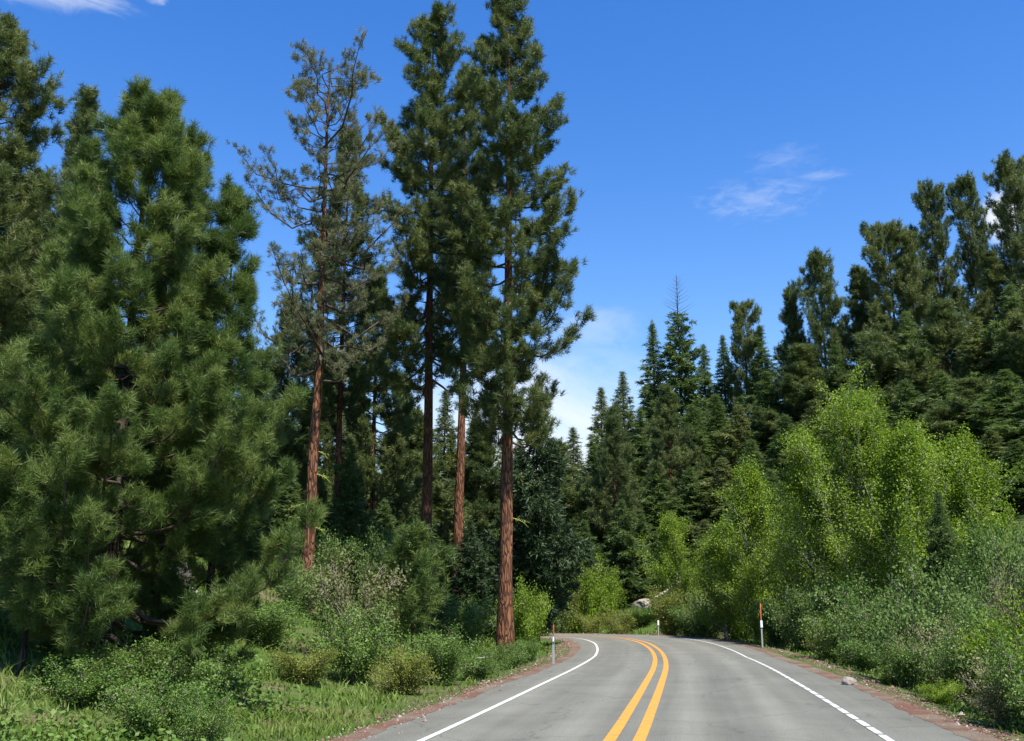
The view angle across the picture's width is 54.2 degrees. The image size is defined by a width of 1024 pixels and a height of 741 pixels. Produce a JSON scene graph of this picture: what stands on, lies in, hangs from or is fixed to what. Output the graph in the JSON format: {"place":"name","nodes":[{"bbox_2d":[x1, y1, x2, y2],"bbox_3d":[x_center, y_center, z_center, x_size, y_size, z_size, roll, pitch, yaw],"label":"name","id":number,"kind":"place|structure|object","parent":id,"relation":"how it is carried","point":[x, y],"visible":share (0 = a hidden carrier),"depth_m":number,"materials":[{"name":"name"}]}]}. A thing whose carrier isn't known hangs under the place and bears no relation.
{"place":"outdoors","nodes":[
{"label":"outdoors","id":0,"kind":"place"},
{"bbox_2d":[0,375,1023,740],"bbox_3d":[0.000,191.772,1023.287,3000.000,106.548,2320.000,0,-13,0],"label":"ground","id":1,"kind":"structure","parent":0,"point":[44,651],"depth_m":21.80,"materials":[{"name":"green plant"}]},
{"bbox_2d":[0,7,79,407],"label":"pine tree","id":2,"kind":"object","parent":1,"relation":"on","point":[18,152],"visible":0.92,"depth_m":36.60,"materials":[{"name":"green plant"}]},
{"bbox_2d":[1,132,125,622],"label":"pine tree","id":3,"kind":"object","parent":1,"relation":"on","point":[90,151],"visible":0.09,"depth_m":21.89,"materials":[{"name":"green plant"}]},
{"bbox_2d":[0,437,128,675],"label":"pine tree","id":4,"kind":"object","parent":1,"relation":"on","point":[36,490],"visible":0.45,"depth_m":16.81,"materials":[{"name":"green plant"}]},
{"bbox_2d":[28,81,111,414],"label":"pine tree","id":5,"kind":"object","parent":1,"relation":"on","point":[84,113],"visible":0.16,"depth_m":50.77,"materials":[{"name":"green plant"}]},
{"bbox_2d":[16,648,158,708],"bbox_3d":[-6.880,5.048,16.154,1.970,1.155,1.915,-3,-14,14],"label":"shrub","id":6,"kind":"object","parent":1,"relation":"on","point":[81,689],"visible":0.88,"depth_m":16.05,"materials":[{"name":"green plant"}]},
{"bbox_2d":[75,625,183,690],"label":"shrub","id":7,"kind":"object","parent":1,"relation":"on","point":[142,654],"visible":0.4,"depth_m":17.78,"materials":[{"name":"green plant"}]},
{"bbox_2d":[89,665,220,740],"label":"shrub","id":8,"kind":"object","parent":1,"relation":"on","point":[152,714],"visible":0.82,"depth_m":14.10,"materials":[{"name":"green plant"}]},
{"bbox_2d":[0,72,328,688],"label":"pine tree","id":9,"kind":"object","parent":1,"relation":"on","point":[150,125],"visible":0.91,"depth_m":18.43,"materials":[{"name":"green plant"}]},
{"bbox_2d":[106,117,228,676],"bbox_3d":[-7.104,0.386,20.496,2.651,12.383,2.528,0,-13,0],"label":"pine tree","id":10,"kind":"object","parent":1,"relation":"on","point":[201,141],"visible":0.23,"depth_m":20.78,"materials":[{"name":"green plant"}]},
{"bbox_2d":[130,634,243,709],"bbox_3d":[-5.693,5.485,17.709,1.970,1.710,1.915,1,-13,-5],"label":"shrub","id":11,"kind":"object","parent":1,"relation":"on","point":[210,671],"visible":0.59,"depth_m":17.40,"materials":[{"name":"green plant"}]},
{"bbox_2d":[114,171,299,690],"bbox_3d":[-5.986,1.199,20.285,3.276,11.324,3.358,-6,-15,25],"label":"pine tree","id":12,"kind":"object","parent":1,"relation":"on","point":[232,207],"visible":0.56,"depth_m":20.07,"materials":[{"name":"green plant"}]},
{"bbox_2d":[164,677,253,740],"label":"shrub","id":13,"kind":"object","parent":1,"relation":"on","point":[205,728],"visible":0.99,"depth_m":13.70,"materials":[{"name":"green plant"}]},
{"bbox_2d":[225,290,327,535],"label":"pine tree","id":14,"kind":"object","parent":1,"relation":"on","point":[281,378],"visible":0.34,"depth_m":54.93,"materials":[{"name":"green plant"}]},
{"bbox_2d":[238,594,314,647],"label":"shrub","id":15,"kind":"object","parent":1,"relation":"on","point":[272,623],"visible":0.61,"depth_m":26.83,"materials":[{"name":"green plant"}]},
{"bbox_2d":[251,475,326,576],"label":"fir tree","id":16,"kind":"object","parent":1,"relation":"on","point":[283,509],"visible":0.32,"depth_m":47.25,"materials":[{"name":"green plant"}]},
{"bbox_2d":[258,644,345,686],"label":"shrub","id":17,"kind":"object","parent":1,"relation":"on","point":[313,668],"visible":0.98,"depth_m":22.87,"materials":[{"name":"green plant"}]},
{"bbox_2d":[269,558,334,616],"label":"shrub","id":18,"kind":"object","parent":1,"relation":"on","point":[302,599],"visible":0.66,"depth_m":34.85,"materials":[{"name":"green plant"}]},
{"bbox_2d":[225,24,415,609],"bbox_3d":[-7.410,-1.883,39.427,6.903,22.886,8.212,12,-18,-42],"label":"pine tree","id":19,"kind":"object","parent":1,"relation":"on","point":[335,245],"visible":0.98,"depth_m":39.77,"materials":[{"name":"green plant"}]},
{"bbox_2d":[297,521,372,592],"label":"shrub","id":20,"kind":"object","parent":1,"relation":"on","point":[329,538],"visible":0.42,"depth_m":44.88,"materials":[{"name":"green plant"}]},
{"bbox_2d":[284,124,400,534],"bbox_3d":[-8.587,-1.036,51.906,6.540,25.253,5.585,7,-15,-27],"label":"pine tree","id":21,"kind":"object","parent":1,"relation":"on","point":[359,382],"visible":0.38,"depth_m":51.36,"materials":[{"name":"green plant"}]},
{"bbox_2d":[296,535,411,665],"bbox_3d":[-4.568,6.692,28.150,3.452,3.970,3.692,1,-13,-6],"label":"shrub","id":22,"kind":"object","parent":1,"relation":"on","point":[342,593],"visible":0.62,"depth_m":27.98,"materials":[{"name":"green plant"}]},
{"bbox_2d":[316,438,394,594],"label":"fir tree","id":23,"kind":"object","parent":1,"relation":"on","point":[351,494],"visible":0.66,"depth_m":49.33,"materials":[{"name":"green plant"}]},
{"bbox_2d":[305,593,414,685],"bbox_3d":[-3.893,6.878,24.931,2.627,2.740,2.554,-3,-14,12],"label":"shrub","id":24,"kind":"object","parent":1,"relation":"on","point":[358,655],"visible":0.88,"depth_m":24.82,"materials":[{"name":"green plant"}]},
{"bbox_2d":[317,262,434,546],"bbox_3d":[-7.756,4.112,58.389,7.139,22.309,6.671,-12,-18,41],"label":"pine tree","id":25,"kind":"object","parent":1,"relation":"on","point":[391,452],"visible":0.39,"depth_m":57.61,"materials":[{"name":"green plant"}]},
{"bbox_2d":[349,520,415,604],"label":"shrub","id":26,"kind":"object","parent":1,"relation":"on","point":[362,568],"visible":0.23,"depth_m":44.06,"materials":[{"name":"green plant"}]},
{"bbox_2d":[363,642,444,694],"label":"shrub","id":27,"kind":"object","parent":1,"relation":"on","point":[400,683],"visible":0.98,"depth_m":23.76,"materials":[{"name":"green plant"}]},
{"bbox_2d":[375,405,452,567],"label":"pine tree","id":28,"kind":"object","parent":1,"relation":"on","point":[415,441],"visible":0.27,"depth_m":69.59,"materials":[{"name":"green plant"}]},
{"bbox_2d":[370,516,460,659],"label":"pine tree","id":29,"kind":"object","parent":1,"relation":"on","point":[412,543],"visible":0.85,"depth_m":30.17,"materials":[{"name":"green plant"}]},
{"bbox_2d":[336,0,518,639],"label":"pine tree","id":30,"kind":"object","parent":1,"relation":"on","point":[414,176],"visible":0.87,"depth_m":45.62,"materials":[{"name":"green plant"}]},
{"bbox_2d":[402,619,487,686],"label":"shrub","id":31,"kind":"object","parent":1,"relation":"on","point":[446,657],"visible":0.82,"depth_m":26.66,"materials":[{"name":"green plant"}]},
{"bbox_2d":[417,391,483,551],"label":"fir tree","id":32,"kind":"object","parent":1,"relation":"on","point":[445,428],"visible":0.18,"depth_m":74.52,"materials":[{"name":"green plant"}]},
{"bbox_2d":[330,637,580,740],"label":"gravel shoulder","id":33,"kind":"object","parent":1,"relation":"on","point":[374,729],"visible":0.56,"depth_m":18.91},
{"bbox_2d":[431,476,497,624],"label":"fir tree","id":34,"kind":"object","parent":1,"relation":"on","point":[446,537],"visible":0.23,"depth_m":55.06,"materials":[{"name":"green plant"}]},
{"bbox_2d":[433,586,496,645],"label":"shrub","id":35,"kind":"object","parent":1,"relation":"on","point":[470,618],"visible":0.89,"depth_m":44.38,"materials":[{"name":"green plant"}]},
{"bbox_2d":[414,59,519,614],"bbox_3d":[-2.408,-2.089,56.075,6.004,33.474,5.976,11,-17,-40],"label":"pine tree","id":36,"kind":"object","parent":1,"relation":"on","point":[458,503],"visible":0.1,"depth_m":55.16,"materials":[{"name":"green plant"}]},
{"bbox_2d":[437,422,501,568],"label":"pine tree","id":37,"kind":"object","parent":1,"relation":"on","point":[480,458],"visible":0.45,"depth_m":71.33,"materials":[{"name":"green plant"}]},
{"bbox_2d":[435,519,516,633],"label":"fir tree","id":38,"kind":"object","parent":1,"relation":"on","point":[473,575],"visible":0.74,"depth_m":48.72,"materials":[{"name":"green plant"}]},
{"bbox_2d":[0,516,1023,740],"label":"ground cover","id":39,"kind":"object","parent":1,"relation":"on","point":[37,728],"visible":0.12,"depth_m":14.06,"materials":[{"name":"green plant"}]},
{"bbox_2d":[431,0,597,655],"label":"pine tree","id":40,"kind":"object","parent":1,"relation":"on","point":[505,355],"visible":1,"depth_m":41.09,"materials":[{"name":"green plant"}]},
{"bbox_2d":[493,568,554,655],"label":"shrub","id":41,"kind":"object","parent":1,"relation":"on","point":[527,624],"visible":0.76,"depth_m":41.44,"materials":[{"name":"green plant"}]},
{"bbox_2d":[478,400,598,642],"bbox_3d":[1.699,7.703,52.285,5.619,14.647,5.713,10,-16,-35],"label":"fir tree","id":42,"kind":"object","parent":1,"relation":"on","point":[537,500],"visible":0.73,"depth_m":51.66,"materials":[{"name":"green plant"}]},
{"bbox_2d":[540,435,609,554],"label":"pine tree","id":43,"kind":"object","parent":1,"relation":"on","point":[567,498],"visible":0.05,"depth_m":91.13,"materials":[{"name":"green plant"}]},
{"bbox_2d":[563,548,616,632],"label":"shrub","id":44,"kind":"object","parent":1,"relation":"on","point":[588,579],"visible":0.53,"depth_m":73.49,"materials":[{"name":"green plant"}]},
{"bbox_2d":[570,403,643,535],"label":"pine tree","id":45,"kind":"object","parent":1,"relation":"on","point":[612,423],"visible":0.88,"depth_m":87.73,"materials":[{"name":"green plant"}]},
{"bbox_2d":[600,497,660,607],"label":"fir tree","id":46,"kind":"object","parent":1,"relation":"on","point":[619,538],"visible":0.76,"depth_m":81.91,"materials":[{"name":"green plant"}]},
{"bbox_2d":[625,405,668,509],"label":"fir tree","id":47,"kind":"object","parent":1,"relation":"on","point":[638,467],"visible":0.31,"depth_m":104.48,"materials":[{"name":"green plant"}]},
{"bbox_2d":[633,319,680,482],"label":"fir tree","id":48,"kind":"object","parent":1,"relation":"on","point":[649,393],"visible":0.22,"depth_m":120.72,"materials":[{"name":"green plant"}]},
{"bbox_2d":[628,469,690,584],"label":"fir tree","id":49,"kind":"object","parent":1,"relation":"on","point":[651,510],"visible":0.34,"depth_m":89.11,"materials":[{"name":"green plant"}]},
{"bbox_2d":[643,581,700,635],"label":"shrub","id":50,"kind":"object","parent":1,"relation":"on","point":[667,627],"visible":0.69,"depth_m":65.12,"materials":[{"name":"green plant"}]},
{"bbox_2d":[633,273,712,473],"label":"fir tree","id":51,"kind":"object","parent":1,"relation":"on","point":[686,384],"visible":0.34,"depth_m":118.49,"materials":[{"name":"green plant"}]},
{"bbox_2d":[635,509,710,601],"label":"leafy tree","id":52,"kind":"object","parent":1,"relation":"on","point":[672,536],"visible":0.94,"depth_m":72.47,"materials":[{"name":"green plant"}]},
{"bbox_2d":[640,382,716,510],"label":"pine tree","id":53,"kind":"object","parent":1,"relation":"on","point":[668,400],"visible":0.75,"depth_m":92.58,"materials":[{"name":"green plant"}]},
{"bbox_2d":[655,467,719,569],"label":"fir tree","id":54,"kind":"object","parent":1,"relation":"on","point":[687,503],"visible":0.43,"depth_m":86.86,"materials":[{"name":"green plant"}]},
{"bbox_2d":[679,510,746,639],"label":"leafy tree","id":55,"kind":"object","parent":1,"relation":"on","point":[717,557],"visible":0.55,"depth_m":58.34,"materials":[{"name":"green plant"}]},
{"bbox_2d":[678,456,753,545],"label":"fir tree","id":56,"kind":"object","parent":1,"relation":"on","point":[723,467],"visible":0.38,"depth_m":86.36,"materials":[{"name":"green plant"}]},
{"bbox_2d":[697,394,737,481],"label":"fir tree","id":57,"kind":"object","parent":1,"relation":"on","point":[715,401],"visible":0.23,"depth_m":103.18,"materials":[{"name":"green plant"}]},
{"bbox_2d":[704,404,772,514],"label":"fir tree","id":58,"kind":"object","parent":1,"relation":"on","point":[727,439],"visible":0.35,"depth_m":98.59,"materials":[{"name":"green plant"}]},
{"bbox_2d":[722,298,762,436],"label":"pine tree","id":59,"kind":"object","parent":1,"relation":"on","point":[742,354],"visible":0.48,"depth_m":124.36,"materials":[{"name":"green plant"}]},
{"bbox_2d":[698,449,813,641],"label":"leafy tree","id":60,"kind":"object","parent":1,"relation":"on","point":[751,493],"visible":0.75,"depth_m":55.20,"materials":[{"name":"green plant"}]},
{"bbox_2d":[733,324,782,456],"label":"fir tree","id":61,"kind":"object","parent":1,"relation":"on","point":[761,351],"visible":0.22,"depth_m":120.89,"materials":[{"name":"green plant"}]},
{"bbox_2d":[730,371,792,474],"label":"fir tree","id":62,"kind":"object","parent":1,"relation":"on","point":[763,399],"visible":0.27,"depth_m":101.36,"materials":[{"name":"green plant"}]},
{"bbox_2d":[736,555,789,643],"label":"shrub","id":63,"kind":"object","parent":1,"relation":"on","point":[755,598],"visible":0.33,"depth_m":53.93,"materials":[{"name":"green plant"}]},
{"bbox_2d":[562,633,1003,740],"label":"gravel shoulder","id":64,"kind":"object","parent":1,"relation":"on","point":[925,715],"visible":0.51,"depth_m":18.48},
{"bbox_2d":[744,343,838,441],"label":"pine tree","id":65,"kind":"object","parent":1,"relation":"on","point":[792,384],"visible":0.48,"depth_m":98.97,"materials":[{"name":"green plant"}]},
{"bbox_2d":[760,281,829,423],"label":"pine tree","id":66,"kind":"object","parent":1,"relation":"on","point":[792,319],"visible":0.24,"depth_m":113.62,"materials":[{"name":"green plant"}]},
{"bbox_2d":[755,568,844,653],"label":"shrub","id":67,"kind":"object","parent":1,"relation":"on","point":[799,607],"visible":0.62,"depth_m":45.36,"materials":[{"name":"green plant"}]},
{"bbox_2d":[755,415,872,648],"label":"leafy tree","id":68,"kind":"object","parent":1,"relation":"on","point":[795,496],"visible":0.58,"depth_m":49.48,"materials":[{"name":"green plant"}]},
{"bbox_2d":[789,245,852,417],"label":"pine tree","id":69,"kind":"object","parent":1,"relation":"on","point":[816,262],"visible":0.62,"depth_m":109.46,"materials":[{"name":"green plant"}]},
{"bbox_2d":[797,565,892,665],"bbox_3d":[12.093,9.165,35.641,3.831,4.316,3.940,-6,-15,25],"label":"shrub","id":70,"kind":"object","parent":1,"relation":"on","point":[839,594],"visible":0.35,"depth_m":35.66,"materials":[{"name":"green plant"}]},
{"bbox_2d":[825,264,874,371],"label":"pine tree","id":71,"kind":"object","parent":1,"relation":"on","point":[857,288],"visible":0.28,"depth_m":114.42,"materials":[{"name":"green plant"}]},
{"bbox_2d":[828,328,919,422],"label":"pine tree","id":72,"kind":"object","parent":1,"relation":"on","point":[872,348],"visible":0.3,"depth_m":95.14,"materials":[{"name":"green plant"}]},
{"bbox_2d":[830,581,922,667],"bbox_3d":[12.211,8.807,32.904,3.494,3.697,3.234,-11,-17,38],"label":"shrub","id":73,"kind":"object","parent":1,"relation":"on","point":[852,628],"visible":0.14,"depth_m":32.98,"materials":[{"name":"green plant"}]},
{"bbox_2d":[764,358,994,618],"bbox_3d":[16.635,6.541,47.036,9.537,13.195,8.376,0,-13,0],"label":"leafy tree","id":74,"kind":"object","parent":1,"relation":"on","point":[854,423],"visible":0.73,"depth_m":46.30,"materials":[{"name":"green plant"}]},
{"bbox_2d":[847,217,936,392],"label":"pine tree","id":75,"kind":"object","parent":1,"relation":"on","point":[886,239],"visible":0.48,"depth_m":108.62,"materials":[{"name":"green plant"}]},
{"bbox_2d":[860,628,938,689],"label":"shrub","id":76,"kind":"object","parent":1,"relation":"on","point":[898,668],"visible":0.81,"depth_m":24.28,"materials":[{"name":"green plant"}]},
{"bbox_2d":[869,379,943,479],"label":"fir tree","id":77,"kind":"object","parent":1,"relation":"on","point":[904,391],"visible":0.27,"depth_m":80.98,"materials":[{"name":"green plant"}]},
{"bbox_2d":[837,411,980,610],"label":"leafy tree","id":78,"kind":"object","parent":1,"relation":"on","point":[905,450],"visible":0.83,"depth_m":43.43,"materials":[{"name":"green plant"}]},
{"bbox_2d":[869,228,951,372],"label":"pine tree","id":79,"kind":"object","parent":1,"relation":"on","point":[918,296],"visible":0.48,"depth_m":106.72,"materials":[{"name":"green plant"}]},
{"bbox_2d":[878,309,949,412],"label":"fir tree","id":80,"kind":"object","parent":1,"relation":"on","point":[906,331],"visible":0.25,"depth_m":95.64,"materials":[{"name":"green plant"}]},
{"bbox_2d":[859,540,998,685],"bbox_3d":[10.969,6.831,26.269,3.688,4.652,3.826,-4,-14,16],"label":"shrub","id":81,"kind":"object","parent":1,"relation":"on","point":[938,599],"visible":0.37,"depth_m":25.96,"materials":[{"name":"green plant"}]},
{"bbox_2d":[883,371,976,471],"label":"fir tree","id":82,"kind":"object","parent":1,"relation":"on","point":[940,391],"visible":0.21,"depth_m":79.50,"materials":[{"name":"green plant"}]},
{"bbox_2d":[908,178,968,370],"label":"pine tree","id":83,"kind":"object","parent":1,"relation":"on","point":[938,247],"visible":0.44,"depth_m":113.78,"materials":[{"name":"green plant"}]},
{"bbox_2d":[893,296,1000,396],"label":"pine tree","id":84,"kind":"object","parent":1,"relation":"on","point":[944,320],"visible":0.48,"depth_m":94.09,"materials":[{"name":"green plant"}]},
{"bbox_2d":[917,489,982,632],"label":"fir tree","id":85,"kind":"object","parent":1,"relation":"on","point":[935,534],"visible":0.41,"depth_m":39.23,"materials":[{"name":"green plant"}]},
{"bbox_2d":[906,590,1021,707],"bbox_3d":[9.626,6.174,21.181,2.408,2.977,2.341,11,-17,-39],"label":"shrub","id":86,"kind":"object","parent":1,"relation":"on","point":[954,666],"visible":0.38,"depth_m":21.09,"materials":[{"name":"green plant"}]},
{"bbox_2d":[919,316,1009,422],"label":"fir tree","id":87,"kind":"object","parent":1,"relation":"on","point":[971,358],"visible":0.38,"depth_m":88.96,"materials":[{"name":"green plant"}]},
{"bbox_2d":[915,374,1015,452],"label":"pine tree","id":88,"kind":"object","parent":1,"relation":"on","point":[964,389],"visible":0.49,"depth_m":74.62,"materials":[{"name":"green plant"}]},
{"bbox_2d":[944,169,995,351],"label":"pine tree","id":89,"kind":"object","parent":1,"relation":"on","point":[965,185],"visible":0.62,"depth_m":113.74,"materials":[{"name":"green plant"}]},
{"bbox_2d":[917,415,1023,581],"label":"leafy tree","id":90,"kind":"object","parent":1,"relation":"on","point":[963,474],"visible":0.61,"depth_m":44.26,"materials":[{"name":"green plant"}]},
{"bbox_2d":[947,502,1023,611],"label":"shrub","id":91,"kind":"object","parent":1,"relation":"on","point":[981,567],"visible":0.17,"depth_m":35.47,"materials":[{"name":"green plant"}]},
{"bbox_2d":[948,575,1023,703],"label":"shrub","id":92,"kind":"object","parent":1,"relation":"on","point":[977,640],"visible":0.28,"depth_m":18.49,"materials":[{"name":"green plant"}]},
{"bbox_2d":[956,369,1023,455],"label":"fir tree","id":93,"kind":"object","parent":1,"relation":"on","point":[1008,387],"visible":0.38,"depth_m":71.15,"materials":[{"name":"green plant"}]},
{"bbox_2d":[962,249,1022,352],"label":"pine tree","id":94,"kind":"object","parent":1,"relation":"on","point":[992,280],"visible":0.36,"depth_m":102.15,"materials":[{"name":"green plant"}]},
{"bbox_2d":[966,511,1023,640],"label":"shrub","id":95,"kind":"object","parent":1,"relation":"on","point":[996,554],"visible":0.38,"depth_m":32.15,"materials":[{"name":"green plant"}]},
{"bbox_2d":[967,621,1023,734],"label":"shrub","id":96,"kind":"object","parent":1,"relation":"on","point":[1014,682],"visible":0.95,"depth_m":15.56,"materials":[{"name":"green plant"}]},
{"bbox_2d":[968,283,1023,397],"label":"fir tree","id":97,"kind":"object","parent":1,"relation":"on","point":[1009,303],"visible":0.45,"depth_m":86.69,"materials":[{"name":"green plant"}]},
{"bbox_2d":[978,440,1023,512],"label":"fir tree","id":98,"kind":"object","parent":1,"relation":"on","point":[1017,494],"visible":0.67,"depth_m":57.67,"materials":[{"name":"green plant"}]},
{"bbox_2d":[980,385,1023,454],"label":"fir tree","id":99,"kind":"object","parent":1,"relation":"on","point":[1007,431],"visible":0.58,"depth_m":66.68,"materials":[{"name":"green plant"}]},
{"bbox_2d":[981,148,1023,330],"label":"pine tree","id":100,"kind":"object","parent":1,"relation":"on","point":[1010,173],"visible":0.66,"depth_m":103.51,"materials":[{"name":"green plant"}]},
{"bbox_2d":[990,283,1023,376],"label":"pine tree","id":101,"kind":"object","parent":1,"relation":"on","point":[1015,334],"visible":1,"depth_m":82.92,"materials":[{"name":"green plant"}]},
{"bbox_2d":[0,0,1023,486],"label":"sky","id":102,"kind":"structure","parent":0,"point":[714,144],"materials":[{"name":"blue"}]},
{"bbox_2d":[357,633,973,740],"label":"road","id":103,"kind":"structure","parent":0,"point":[712,692],"depth_m":18.77,"materials":[{"name":"grey asphalt"}]},
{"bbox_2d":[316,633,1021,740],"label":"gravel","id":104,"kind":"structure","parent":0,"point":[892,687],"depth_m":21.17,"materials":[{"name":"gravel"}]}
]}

